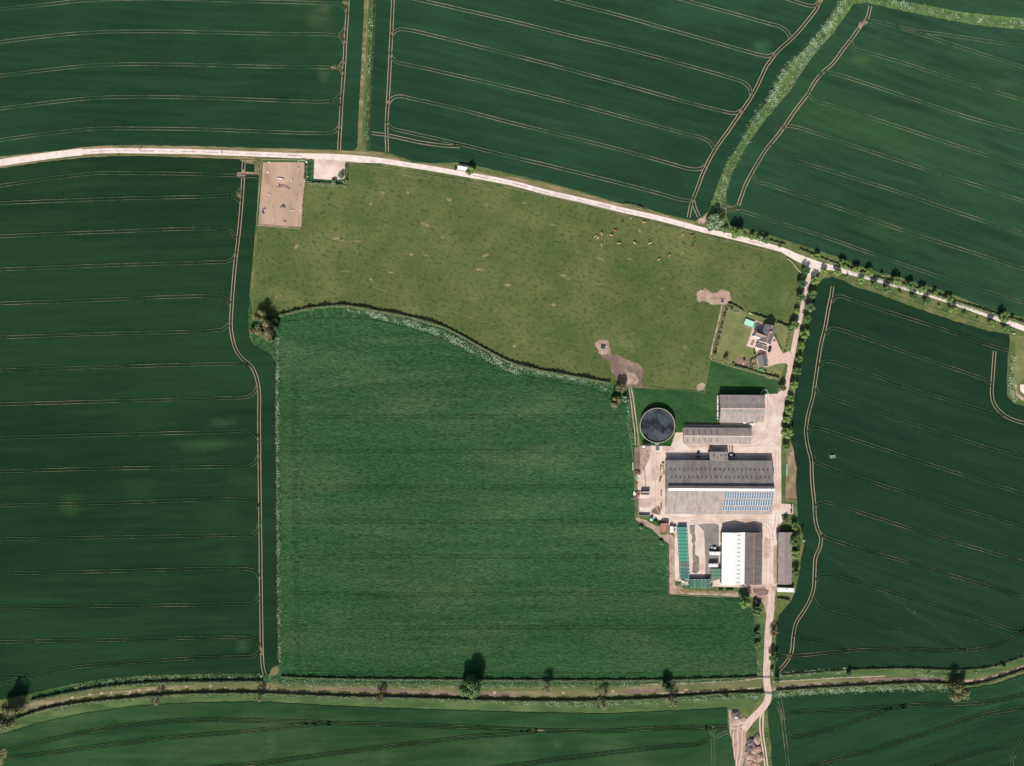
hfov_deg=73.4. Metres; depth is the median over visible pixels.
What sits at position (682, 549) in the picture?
shipping container
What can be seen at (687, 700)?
cow parsley
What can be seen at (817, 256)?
avenue tree
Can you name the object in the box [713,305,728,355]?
hedge
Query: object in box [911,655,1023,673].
cow parsley
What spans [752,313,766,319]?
garden hedge
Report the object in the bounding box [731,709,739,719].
spoil heap
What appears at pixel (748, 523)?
tyre ruts
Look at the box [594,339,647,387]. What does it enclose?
bare ground
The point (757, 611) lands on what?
avenue tree
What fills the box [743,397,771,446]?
tyre ruts
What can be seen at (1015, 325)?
road
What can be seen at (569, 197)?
road grass strip
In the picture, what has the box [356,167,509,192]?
stock path
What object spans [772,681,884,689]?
bare track
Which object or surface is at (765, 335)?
farmhouse
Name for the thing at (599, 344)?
bare ground
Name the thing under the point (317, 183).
hedge
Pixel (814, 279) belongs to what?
avenue tree
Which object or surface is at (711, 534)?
asphalt
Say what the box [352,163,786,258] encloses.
fence
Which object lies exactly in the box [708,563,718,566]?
caravan
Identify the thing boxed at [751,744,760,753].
spoil heap
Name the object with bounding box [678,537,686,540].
shipping container
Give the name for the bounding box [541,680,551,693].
ash tree
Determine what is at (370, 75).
hedge
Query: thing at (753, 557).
barn
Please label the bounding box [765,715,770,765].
cow parsley
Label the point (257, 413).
wheel tracks
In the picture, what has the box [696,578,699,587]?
shipping container
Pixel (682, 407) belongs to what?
paddock
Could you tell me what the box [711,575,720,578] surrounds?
shipping container
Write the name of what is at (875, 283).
avenue tree
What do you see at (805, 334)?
avenue tree
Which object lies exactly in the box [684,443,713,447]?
stain
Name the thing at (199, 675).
cow parsley
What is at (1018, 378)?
lawn
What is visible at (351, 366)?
crop field
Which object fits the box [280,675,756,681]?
hedge
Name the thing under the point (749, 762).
spoil heap
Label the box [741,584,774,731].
drive
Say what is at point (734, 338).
lawn
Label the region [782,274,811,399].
drive
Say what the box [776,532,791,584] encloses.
shed
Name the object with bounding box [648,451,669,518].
tyre ruts
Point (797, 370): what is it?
avenue tree
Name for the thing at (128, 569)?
wheel tracks
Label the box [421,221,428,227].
worn patch
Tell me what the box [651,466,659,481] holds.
stain
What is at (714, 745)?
wheel tracks
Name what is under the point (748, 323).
swimming pool
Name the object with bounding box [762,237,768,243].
avenue tree
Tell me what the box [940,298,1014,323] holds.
cow parsley
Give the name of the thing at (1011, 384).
cow parsley
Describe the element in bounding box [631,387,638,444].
path
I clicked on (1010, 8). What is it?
crop field
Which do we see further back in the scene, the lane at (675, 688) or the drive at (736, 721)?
the lane at (675, 688)
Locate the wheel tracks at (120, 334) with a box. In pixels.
[0,227,258,405]
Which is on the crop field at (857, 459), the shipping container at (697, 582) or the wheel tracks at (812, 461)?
the wheel tracks at (812, 461)
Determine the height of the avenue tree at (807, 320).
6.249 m
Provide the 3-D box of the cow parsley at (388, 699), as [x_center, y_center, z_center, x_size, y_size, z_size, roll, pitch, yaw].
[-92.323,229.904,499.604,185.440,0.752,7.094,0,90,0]
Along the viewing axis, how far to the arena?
499.97 m
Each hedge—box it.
[15,691,763,719]
[30,679,262,701]
[278,304,332,317]
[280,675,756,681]
[307,182,345,185]
[333,303,610,384]
[346,165,347,181]
[365,0,373,149]
[624,201,643,209]
[713,305,728,355]
[728,303,743,311]
[734,365,779,378]
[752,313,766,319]
[769,240,784,245]
[776,669,1023,691]
[781,656,1023,675]
[799,248,1023,324]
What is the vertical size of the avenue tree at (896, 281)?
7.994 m
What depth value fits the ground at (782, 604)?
500.00 m
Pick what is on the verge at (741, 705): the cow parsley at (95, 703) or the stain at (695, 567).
the cow parsley at (95, 703)
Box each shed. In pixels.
[660,523,668,531]
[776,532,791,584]
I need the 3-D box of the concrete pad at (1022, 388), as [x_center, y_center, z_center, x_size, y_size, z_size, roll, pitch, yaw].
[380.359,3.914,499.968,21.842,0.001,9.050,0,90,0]
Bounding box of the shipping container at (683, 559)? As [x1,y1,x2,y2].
[679,558,687,561]
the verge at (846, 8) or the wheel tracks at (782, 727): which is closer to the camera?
the wheel tracks at (782, 727)
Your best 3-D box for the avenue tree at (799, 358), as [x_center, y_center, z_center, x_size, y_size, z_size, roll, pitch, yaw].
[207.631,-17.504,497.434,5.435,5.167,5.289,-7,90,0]
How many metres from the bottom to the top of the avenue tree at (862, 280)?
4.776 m
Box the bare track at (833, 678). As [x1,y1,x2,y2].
[773,676,884,681]
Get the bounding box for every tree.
[0,702,19,730]
[149,696,159,705]
[251,309,267,322]
[252,692,262,701]
[254,320,273,339]
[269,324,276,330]
[373,693,384,703]
[458,674,480,698]
[465,166,473,175]
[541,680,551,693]
[592,696,607,710]
[609,396,621,406]
[615,382,625,392]
[661,680,672,691]
[667,695,676,707]
[706,212,724,230]
[730,227,743,237]
[739,597,750,608]
[752,608,761,615]
[754,632,760,637]
[754,641,760,647]
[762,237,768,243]
[768,653,778,661]
[769,629,778,637]
[775,675,779,682]
[778,384,786,390]
[781,427,793,438]
[782,416,791,423]
[782,443,789,450]
[785,404,793,414]
[787,395,793,400]
[789,320,799,329]
[790,380,798,388]
[790,535,800,545]
[791,522,797,529]
[791,550,799,558]
[792,569,799,576]
[793,367,801,374]
[795,355,802,361]
[796,293,804,301]
[797,279,807,287]
[798,340,805,348]
[800,328,809,337]
[801,267,810,274]
[803,314,811,323]
[804,302,815,311]
[807,290,816,298]
[811,276,818,283]
[814,253,820,259]
[821,268,827,275]
[833,269,841,276]
[839,259,847,268]
[853,266,860,272]
[858,277,865,283]
[865,267,873,276]
[871,281,878,288]
[883,286,891,292]
[891,276,901,285]
[906,281,914,289]
[910,294,916,300]
[919,286,926,292]
[923,298,930,304]
[946,295,953,302]
[948,305,957,312]
[949,680,970,702]
[988,320,996,327]
[999,311,1007,321]
[1002,324,1011,332]
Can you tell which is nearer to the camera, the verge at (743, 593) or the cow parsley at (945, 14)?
the cow parsley at (945, 14)
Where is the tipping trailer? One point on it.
(757, 604)
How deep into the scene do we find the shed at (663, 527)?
497.27 m
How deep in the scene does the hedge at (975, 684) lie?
498.62 m
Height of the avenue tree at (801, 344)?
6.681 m
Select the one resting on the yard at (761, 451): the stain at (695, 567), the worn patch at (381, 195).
the stain at (695, 567)
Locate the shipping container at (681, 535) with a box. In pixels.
[677,533,686,536]
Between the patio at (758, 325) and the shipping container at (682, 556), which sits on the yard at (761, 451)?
the shipping container at (682, 556)
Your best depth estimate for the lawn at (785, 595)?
499.98 m
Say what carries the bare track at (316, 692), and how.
on the lane at (675, 688)
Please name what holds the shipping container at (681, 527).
on the yard at (761, 451)
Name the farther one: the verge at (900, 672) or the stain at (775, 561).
the verge at (900, 672)
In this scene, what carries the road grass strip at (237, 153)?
on the road at (309, 155)
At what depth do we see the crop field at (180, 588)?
499.68 m
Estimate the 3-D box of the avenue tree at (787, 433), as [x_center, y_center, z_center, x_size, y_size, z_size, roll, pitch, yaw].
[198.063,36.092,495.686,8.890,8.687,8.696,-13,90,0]
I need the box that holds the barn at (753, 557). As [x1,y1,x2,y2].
[745,531,762,584]
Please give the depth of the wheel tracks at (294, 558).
499.66 m
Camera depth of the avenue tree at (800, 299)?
494.90 m
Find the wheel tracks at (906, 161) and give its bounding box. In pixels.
[721,19,1023,304]
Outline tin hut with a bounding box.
[457,164,473,170]
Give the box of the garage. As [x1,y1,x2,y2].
[756,354,767,366]
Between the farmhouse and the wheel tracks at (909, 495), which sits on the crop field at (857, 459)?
the wheel tracks at (909, 495)
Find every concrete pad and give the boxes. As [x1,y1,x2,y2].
[313,159,344,179]
[1020,384,1023,393]
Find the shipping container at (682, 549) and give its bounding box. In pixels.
[678,547,687,550]
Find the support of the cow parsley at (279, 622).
on the verge at (259, 342)
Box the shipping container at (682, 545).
[678,544,687,547]
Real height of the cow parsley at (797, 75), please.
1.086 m
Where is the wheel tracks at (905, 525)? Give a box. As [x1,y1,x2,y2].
[776,294,1023,657]
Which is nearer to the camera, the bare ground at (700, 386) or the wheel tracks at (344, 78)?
the wheel tracks at (344, 78)
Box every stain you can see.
[639,498,650,507]
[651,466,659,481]
[651,506,660,514]
[662,446,674,451]
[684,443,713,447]
[689,525,698,573]
[711,445,724,449]
[752,588,768,595]
[763,537,769,558]
[773,544,776,583]
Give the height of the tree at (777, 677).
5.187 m
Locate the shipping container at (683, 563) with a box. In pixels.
[679,562,688,564]
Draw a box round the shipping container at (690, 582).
[689,578,692,587]
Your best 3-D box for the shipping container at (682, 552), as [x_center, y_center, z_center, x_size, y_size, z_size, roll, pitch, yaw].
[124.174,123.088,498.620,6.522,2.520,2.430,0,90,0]
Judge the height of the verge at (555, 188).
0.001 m
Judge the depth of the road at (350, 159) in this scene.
499.96 m
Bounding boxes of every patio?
[735,357,749,368]
[747,321,765,353]
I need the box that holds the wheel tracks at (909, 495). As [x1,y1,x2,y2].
[794,360,1023,651]
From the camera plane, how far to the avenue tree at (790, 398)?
496.68 m
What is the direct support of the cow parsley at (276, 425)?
on the verge at (259, 342)
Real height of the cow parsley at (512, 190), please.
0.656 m
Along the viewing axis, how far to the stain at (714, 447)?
499.95 m
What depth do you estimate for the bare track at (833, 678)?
499.97 m
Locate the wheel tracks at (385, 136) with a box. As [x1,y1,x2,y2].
[371,0,819,216]
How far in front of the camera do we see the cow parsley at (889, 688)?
499.38 m
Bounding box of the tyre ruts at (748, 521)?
[690,520,773,570]
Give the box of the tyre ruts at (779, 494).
[776,453,779,531]
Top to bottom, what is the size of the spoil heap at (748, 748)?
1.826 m
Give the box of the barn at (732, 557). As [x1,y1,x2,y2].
[720,531,744,584]
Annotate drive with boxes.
[728,710,746,765]
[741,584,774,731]
[759,712,765,765]
[760,336,789,367]
[762,711,767,765]
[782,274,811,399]
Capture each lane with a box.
[16,679,761,711]
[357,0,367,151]
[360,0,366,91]
[770,664,1023,690]
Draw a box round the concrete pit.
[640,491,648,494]
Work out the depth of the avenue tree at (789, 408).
494.48 m
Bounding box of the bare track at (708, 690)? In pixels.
[655,687,761,693]
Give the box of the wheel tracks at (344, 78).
[337,0,349,149]
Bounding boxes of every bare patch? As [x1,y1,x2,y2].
[0,749,6,764]
[237,170,249,179]
[270,666,278,675]
[331,65,342,71]
[343,0,347,7]
[723,205,738,210]
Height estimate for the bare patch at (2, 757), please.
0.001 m
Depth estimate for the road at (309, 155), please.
499.96 m
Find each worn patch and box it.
[337,239,359,241]
[379,191,384,200]
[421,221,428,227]
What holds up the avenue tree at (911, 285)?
on the ground at (782, 604)
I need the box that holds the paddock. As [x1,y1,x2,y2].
[634,360,779,445]
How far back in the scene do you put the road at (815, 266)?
499.96 m
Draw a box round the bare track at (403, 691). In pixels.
[313,688,458,695]
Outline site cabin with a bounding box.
[776,587,793,591]
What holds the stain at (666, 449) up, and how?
on the yard at (761, 451)
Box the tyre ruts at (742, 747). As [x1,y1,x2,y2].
[738,727,743,765]
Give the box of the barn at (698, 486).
[665,460,774,513]
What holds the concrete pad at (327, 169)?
on the ground at (782, 604)
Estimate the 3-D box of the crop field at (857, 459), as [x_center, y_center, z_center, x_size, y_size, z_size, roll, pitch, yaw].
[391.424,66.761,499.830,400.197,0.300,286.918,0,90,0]
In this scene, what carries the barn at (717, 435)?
on the yard at (761, 451)
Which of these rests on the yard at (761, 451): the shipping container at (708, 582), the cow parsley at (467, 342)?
the shipping container at (708, 582)
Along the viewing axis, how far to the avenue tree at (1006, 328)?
494.46 m
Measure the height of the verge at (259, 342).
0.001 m
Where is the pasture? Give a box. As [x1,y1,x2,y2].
[253,164,800,389]
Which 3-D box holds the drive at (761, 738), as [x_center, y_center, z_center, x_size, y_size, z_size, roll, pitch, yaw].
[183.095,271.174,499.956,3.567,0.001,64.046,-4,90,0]
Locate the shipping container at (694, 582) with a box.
[692,578,695,587]
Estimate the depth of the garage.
496.73 m
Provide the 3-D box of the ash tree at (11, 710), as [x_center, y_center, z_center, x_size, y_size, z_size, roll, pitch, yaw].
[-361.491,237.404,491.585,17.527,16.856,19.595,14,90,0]
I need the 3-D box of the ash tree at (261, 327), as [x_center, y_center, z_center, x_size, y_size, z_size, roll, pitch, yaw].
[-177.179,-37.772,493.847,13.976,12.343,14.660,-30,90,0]
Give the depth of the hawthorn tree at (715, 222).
492.95 m
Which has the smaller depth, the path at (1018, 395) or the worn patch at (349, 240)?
the path at (1018, 395)
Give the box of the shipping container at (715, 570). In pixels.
[711,568,720,571]
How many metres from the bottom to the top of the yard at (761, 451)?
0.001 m
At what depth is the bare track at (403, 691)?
499.98 m
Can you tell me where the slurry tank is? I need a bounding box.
[639,408,674,444]
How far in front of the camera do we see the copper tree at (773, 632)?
496.18 m
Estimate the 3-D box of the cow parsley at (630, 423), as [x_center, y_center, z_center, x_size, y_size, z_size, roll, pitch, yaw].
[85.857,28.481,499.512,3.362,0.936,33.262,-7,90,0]
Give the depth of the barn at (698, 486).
493.04 m
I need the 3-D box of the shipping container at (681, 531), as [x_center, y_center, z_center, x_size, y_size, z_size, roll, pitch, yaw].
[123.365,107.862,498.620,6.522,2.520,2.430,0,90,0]
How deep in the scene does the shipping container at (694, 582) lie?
497.43 m
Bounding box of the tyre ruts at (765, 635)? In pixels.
[765,609,766,652]
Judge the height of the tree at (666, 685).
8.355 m
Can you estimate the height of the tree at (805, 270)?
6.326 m
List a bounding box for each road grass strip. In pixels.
[93,151,297,155]
[473,175,651,216]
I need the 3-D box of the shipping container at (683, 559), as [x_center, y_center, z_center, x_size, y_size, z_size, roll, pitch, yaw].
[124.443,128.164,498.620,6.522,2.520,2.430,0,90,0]
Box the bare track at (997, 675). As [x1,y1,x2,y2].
[965,665,1023,681]
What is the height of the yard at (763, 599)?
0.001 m
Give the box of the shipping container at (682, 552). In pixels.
[678,551,687,554]
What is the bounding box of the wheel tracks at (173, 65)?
[0,0,347,141]
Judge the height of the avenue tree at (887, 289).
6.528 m
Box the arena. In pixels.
[258,162,304,227]
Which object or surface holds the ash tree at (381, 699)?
on the ground at (782, 604)
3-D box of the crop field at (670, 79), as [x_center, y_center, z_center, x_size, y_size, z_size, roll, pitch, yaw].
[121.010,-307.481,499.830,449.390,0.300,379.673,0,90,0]
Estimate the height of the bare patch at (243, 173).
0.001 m
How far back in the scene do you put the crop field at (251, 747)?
499.68 m
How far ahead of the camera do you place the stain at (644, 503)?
499.95 m
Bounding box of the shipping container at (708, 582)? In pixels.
[706,578,709,587]
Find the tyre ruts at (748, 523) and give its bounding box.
[690,522,770,572]
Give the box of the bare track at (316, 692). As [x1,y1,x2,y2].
[257,690,373,693]
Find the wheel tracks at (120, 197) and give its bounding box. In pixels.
[0,171,257,204]
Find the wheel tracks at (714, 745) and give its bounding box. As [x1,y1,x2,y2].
[711,726,727,763]
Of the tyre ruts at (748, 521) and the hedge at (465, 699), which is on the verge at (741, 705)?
the hedge at (465, 699)
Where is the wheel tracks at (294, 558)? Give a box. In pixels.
[290,370,724,676]
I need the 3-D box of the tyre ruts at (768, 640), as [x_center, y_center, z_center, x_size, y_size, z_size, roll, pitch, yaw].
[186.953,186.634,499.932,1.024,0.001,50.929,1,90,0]
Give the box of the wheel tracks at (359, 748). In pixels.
[2,718,726,765]
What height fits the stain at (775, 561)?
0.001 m
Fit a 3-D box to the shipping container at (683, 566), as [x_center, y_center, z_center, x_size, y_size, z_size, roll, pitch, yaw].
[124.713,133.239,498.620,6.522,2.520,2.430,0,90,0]
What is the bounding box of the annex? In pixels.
[708,452,727,460]
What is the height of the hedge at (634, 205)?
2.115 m
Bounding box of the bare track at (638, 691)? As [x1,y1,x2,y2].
[621,688,658,693]
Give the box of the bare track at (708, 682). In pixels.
[640,677,759,684]
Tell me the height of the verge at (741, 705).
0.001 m
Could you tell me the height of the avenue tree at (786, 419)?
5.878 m
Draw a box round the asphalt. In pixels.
[698,524,718,580]
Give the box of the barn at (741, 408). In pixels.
[718,395,764,421]
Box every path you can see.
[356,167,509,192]
[375,287,595,347]
[611,300,695,347]
[628,387,635,444]
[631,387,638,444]
[635,518,738,596]
[650,383,699,389]
[676,584,735,593]
[710,305,722,357]
[1015,385,1023,400]
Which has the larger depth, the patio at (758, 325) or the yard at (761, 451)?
the patio at (758, 325)
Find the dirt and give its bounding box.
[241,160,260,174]
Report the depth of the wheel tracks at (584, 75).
499.66 m
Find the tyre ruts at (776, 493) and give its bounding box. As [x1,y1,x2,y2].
[774,453,776,529]
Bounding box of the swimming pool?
[743,319,755,327]
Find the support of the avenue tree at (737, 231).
on the ground at (782, 604)
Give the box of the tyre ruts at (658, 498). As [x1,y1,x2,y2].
[651,451,694,517]
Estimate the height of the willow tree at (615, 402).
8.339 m
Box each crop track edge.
[290,414,724,676]
[337,4,349,144]
[710,726,726,765]
[773,699,789,764]
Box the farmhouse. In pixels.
[752,324,775,350]
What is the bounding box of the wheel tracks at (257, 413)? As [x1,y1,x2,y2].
[229,160,265,674]
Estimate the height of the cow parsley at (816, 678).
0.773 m
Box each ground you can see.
[0,0,1023,765]
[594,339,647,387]
[595,340,608,354]
[626,369,638,384]
[634,447,640,469]
[695,213,706,223]
[696,288,730,304]
[696,383,704,390]
[785,445,796,499]
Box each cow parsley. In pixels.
[25,694,252,719]
[75,673,275,689]
[260,695,511,703]
[275,337,279,461]
[275,463,281,674]
[280,680,737,688]
[283,678,745,686]
[347,307,606,390]
[364,0,373,150]
[370,314,524,374]
[400,172,638,220]
[513,694,759,706]
[626,399,634,444]
[711,103,768,211]
[753,617,760,674]
[765,0,846,102]
[765,20,834,114]
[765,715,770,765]
[774,602,776,648]
[775,684,947,697]
[780,667,847,676]
[781,676,846,680]
[838,266,932,295]
[858,0,1022,28]
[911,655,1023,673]
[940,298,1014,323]
[1007,355,1016,401]
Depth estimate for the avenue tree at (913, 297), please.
495.76 m
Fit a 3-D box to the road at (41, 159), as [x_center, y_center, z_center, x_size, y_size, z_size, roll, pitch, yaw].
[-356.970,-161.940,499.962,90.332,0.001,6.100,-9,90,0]
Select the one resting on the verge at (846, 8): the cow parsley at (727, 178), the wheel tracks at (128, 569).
the cow parsley at (727, 178)
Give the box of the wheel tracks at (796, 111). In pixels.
[722,6,909,213]
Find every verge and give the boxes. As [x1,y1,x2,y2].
[0,145,694,224]
[0,155,254,167]
[0,693,761,733]
[31,294,758,701]
[257,160,305,228]
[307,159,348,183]
[335,150,399,160]
[365,0,375,151]
[475,172,604,202]
[642,517,749,598]
[708,0,1023,211]
[751,603,764,674]
[771,657,1023,698]
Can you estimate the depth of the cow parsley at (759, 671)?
499.56 m
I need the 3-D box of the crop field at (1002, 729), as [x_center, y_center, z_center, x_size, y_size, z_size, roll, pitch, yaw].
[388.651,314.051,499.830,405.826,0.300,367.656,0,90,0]
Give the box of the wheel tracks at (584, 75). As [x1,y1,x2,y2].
[385,0,815,201]
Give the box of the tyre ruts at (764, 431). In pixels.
[740,397,768,445]
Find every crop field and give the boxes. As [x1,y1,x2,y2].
[0,0,363,156]
[0,156,278,699]
[0,701,735,765]
[280,318,756,678]
[369,0,839,220]
[726,3,1023,316]
[767,674,1023,765]
[775,278,1023,671]
[896,0,1023,17]
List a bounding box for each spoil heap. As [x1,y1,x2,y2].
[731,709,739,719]
[744,759,759,765]
[745,744,752,751]
[745,751,754,759]
[747,737,754,745]
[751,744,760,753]
[752,753,763,761]
[753,733,760,744]
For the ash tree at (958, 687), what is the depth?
491.34 m
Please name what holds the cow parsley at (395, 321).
on the verge at (259, 342)
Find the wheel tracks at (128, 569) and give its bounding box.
[0,429,261,685]
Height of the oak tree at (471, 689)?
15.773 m
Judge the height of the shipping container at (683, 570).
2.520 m
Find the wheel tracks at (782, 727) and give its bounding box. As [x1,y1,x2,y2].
[772,699,789,765]
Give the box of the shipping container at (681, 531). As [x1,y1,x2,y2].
[677,530,686,533]
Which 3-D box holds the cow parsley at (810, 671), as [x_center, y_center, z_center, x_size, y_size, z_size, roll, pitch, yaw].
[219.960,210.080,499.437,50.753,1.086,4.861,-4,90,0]
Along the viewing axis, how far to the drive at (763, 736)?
499.96 m
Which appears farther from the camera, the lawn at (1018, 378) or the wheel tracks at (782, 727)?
the lawn at (1018, 378)
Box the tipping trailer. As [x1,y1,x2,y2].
[753,598,759,606]
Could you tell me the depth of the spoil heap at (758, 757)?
498.44 m
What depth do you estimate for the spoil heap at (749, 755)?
498.80 m
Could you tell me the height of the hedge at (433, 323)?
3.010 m
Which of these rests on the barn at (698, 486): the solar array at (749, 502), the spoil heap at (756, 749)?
the solar array at (749, 502)
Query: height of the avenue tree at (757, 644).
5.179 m
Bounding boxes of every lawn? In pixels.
[712,306,788,379]
[772,592,793,629]
[781,450,798,531]
[1011,336,1023,389]
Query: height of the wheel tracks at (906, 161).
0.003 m
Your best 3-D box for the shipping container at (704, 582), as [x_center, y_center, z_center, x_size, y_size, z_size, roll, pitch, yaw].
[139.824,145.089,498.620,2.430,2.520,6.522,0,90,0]
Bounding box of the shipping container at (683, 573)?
[679,572,688,575]
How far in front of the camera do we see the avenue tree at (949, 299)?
496.12 m
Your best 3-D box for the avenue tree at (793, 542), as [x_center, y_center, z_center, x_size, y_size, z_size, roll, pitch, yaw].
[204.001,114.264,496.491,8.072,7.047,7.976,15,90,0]
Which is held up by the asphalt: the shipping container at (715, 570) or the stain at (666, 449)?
the shipping container at (715, 570)
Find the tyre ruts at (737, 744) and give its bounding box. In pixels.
[735,721,740,765]
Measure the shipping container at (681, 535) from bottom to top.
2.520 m
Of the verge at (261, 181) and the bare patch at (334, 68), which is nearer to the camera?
the bare patch at (334, 68)
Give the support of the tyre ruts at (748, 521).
on the yard at (761, 451)
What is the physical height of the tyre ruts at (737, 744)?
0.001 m
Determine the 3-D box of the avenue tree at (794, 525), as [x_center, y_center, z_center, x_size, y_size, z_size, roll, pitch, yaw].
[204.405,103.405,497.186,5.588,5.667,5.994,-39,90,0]
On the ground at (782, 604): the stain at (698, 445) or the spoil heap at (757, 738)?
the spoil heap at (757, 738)
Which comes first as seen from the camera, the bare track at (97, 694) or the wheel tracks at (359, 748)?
the wheel tracks at (359, 748)
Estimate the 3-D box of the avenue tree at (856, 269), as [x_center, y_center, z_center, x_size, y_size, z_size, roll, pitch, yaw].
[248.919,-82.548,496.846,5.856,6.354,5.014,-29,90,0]
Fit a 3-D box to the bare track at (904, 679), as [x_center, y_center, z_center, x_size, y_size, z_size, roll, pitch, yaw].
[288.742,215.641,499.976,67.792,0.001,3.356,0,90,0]
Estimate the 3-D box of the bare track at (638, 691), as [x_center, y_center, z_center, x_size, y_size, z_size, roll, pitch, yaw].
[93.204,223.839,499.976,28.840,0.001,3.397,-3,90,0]
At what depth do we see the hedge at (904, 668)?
498.94 m
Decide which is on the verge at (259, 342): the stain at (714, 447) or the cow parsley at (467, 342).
the cow parsley at (467, 342)
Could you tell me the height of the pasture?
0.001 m
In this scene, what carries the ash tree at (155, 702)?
on the verge at (741, 705)
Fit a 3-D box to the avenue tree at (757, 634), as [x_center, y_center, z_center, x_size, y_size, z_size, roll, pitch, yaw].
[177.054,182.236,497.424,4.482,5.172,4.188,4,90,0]
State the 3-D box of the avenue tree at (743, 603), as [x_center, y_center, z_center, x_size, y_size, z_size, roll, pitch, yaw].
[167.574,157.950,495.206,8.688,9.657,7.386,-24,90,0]
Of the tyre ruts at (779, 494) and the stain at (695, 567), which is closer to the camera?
the tyre ruts at (779, 494)
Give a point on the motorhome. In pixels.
(714, 552)
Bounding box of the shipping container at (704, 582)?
[703,578,706,587]
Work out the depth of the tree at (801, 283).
495.09 m
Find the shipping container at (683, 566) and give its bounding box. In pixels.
[679,565,688,568]
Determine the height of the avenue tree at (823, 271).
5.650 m
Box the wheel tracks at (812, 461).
[777,286,1023,672]
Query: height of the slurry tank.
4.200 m
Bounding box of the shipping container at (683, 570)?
[679,568,688,571]
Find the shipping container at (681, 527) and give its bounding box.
[677,526,686,529]
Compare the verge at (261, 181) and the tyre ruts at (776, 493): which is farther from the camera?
the verge at (261, 181)
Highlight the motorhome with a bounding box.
[709,551,719,554]
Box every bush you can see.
[338,172,343,178]
[720,225,728,232]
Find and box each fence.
[256,159,297,228]
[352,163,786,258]
[826,274,1015,333]
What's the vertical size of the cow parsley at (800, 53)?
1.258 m
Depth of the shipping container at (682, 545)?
497.43 m
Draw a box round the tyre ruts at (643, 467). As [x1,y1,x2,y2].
[640,450,645,486]
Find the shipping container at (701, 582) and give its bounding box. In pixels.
[699,578,702,587]
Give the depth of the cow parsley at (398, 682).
499.58 m
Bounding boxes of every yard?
[637,390,792,587]
[638,445,649,474]
[748,586,775,611]
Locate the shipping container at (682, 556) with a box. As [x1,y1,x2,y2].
[678,554,687,557]
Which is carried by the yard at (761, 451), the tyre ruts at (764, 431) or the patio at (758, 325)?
the tyre ruts at (764, 431)
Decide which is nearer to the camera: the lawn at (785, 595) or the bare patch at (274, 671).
the bare patch at (274, 671)
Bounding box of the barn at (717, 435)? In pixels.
[683,427,751,443]
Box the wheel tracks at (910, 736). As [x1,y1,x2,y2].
[785,693,1023,765]
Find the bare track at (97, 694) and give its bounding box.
[30,688,170,705]
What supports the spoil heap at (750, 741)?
on the ground at (782, 604)
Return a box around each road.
[0,148,792,252]
[0,149,81,165]
[311,156,379,162]
[783,250,839,276]
[832,267,1023,330]
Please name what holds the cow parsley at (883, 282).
on the road at (1015, 325)
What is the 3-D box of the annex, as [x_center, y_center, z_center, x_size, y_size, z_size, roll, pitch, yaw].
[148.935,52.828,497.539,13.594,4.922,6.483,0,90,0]
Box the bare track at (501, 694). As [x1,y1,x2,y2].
[481,691,518,697]
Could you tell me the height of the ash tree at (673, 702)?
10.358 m
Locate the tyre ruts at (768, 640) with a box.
[768,609,769,667]
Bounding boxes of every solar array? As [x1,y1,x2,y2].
[722,507,770,509]
[723,500,772,505]
[724,493,773,497]
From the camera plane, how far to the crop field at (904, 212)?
499.68 m
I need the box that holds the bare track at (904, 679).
[863,677,952,681]
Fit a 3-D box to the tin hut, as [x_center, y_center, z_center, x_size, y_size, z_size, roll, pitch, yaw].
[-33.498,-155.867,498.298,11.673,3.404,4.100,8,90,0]
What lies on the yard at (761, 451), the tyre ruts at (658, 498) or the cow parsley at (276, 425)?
the tyre ruts at (658, 498)
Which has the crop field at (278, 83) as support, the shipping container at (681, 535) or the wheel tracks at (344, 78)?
the wheel tracks at (344, 78)
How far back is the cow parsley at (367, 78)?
499.47 m

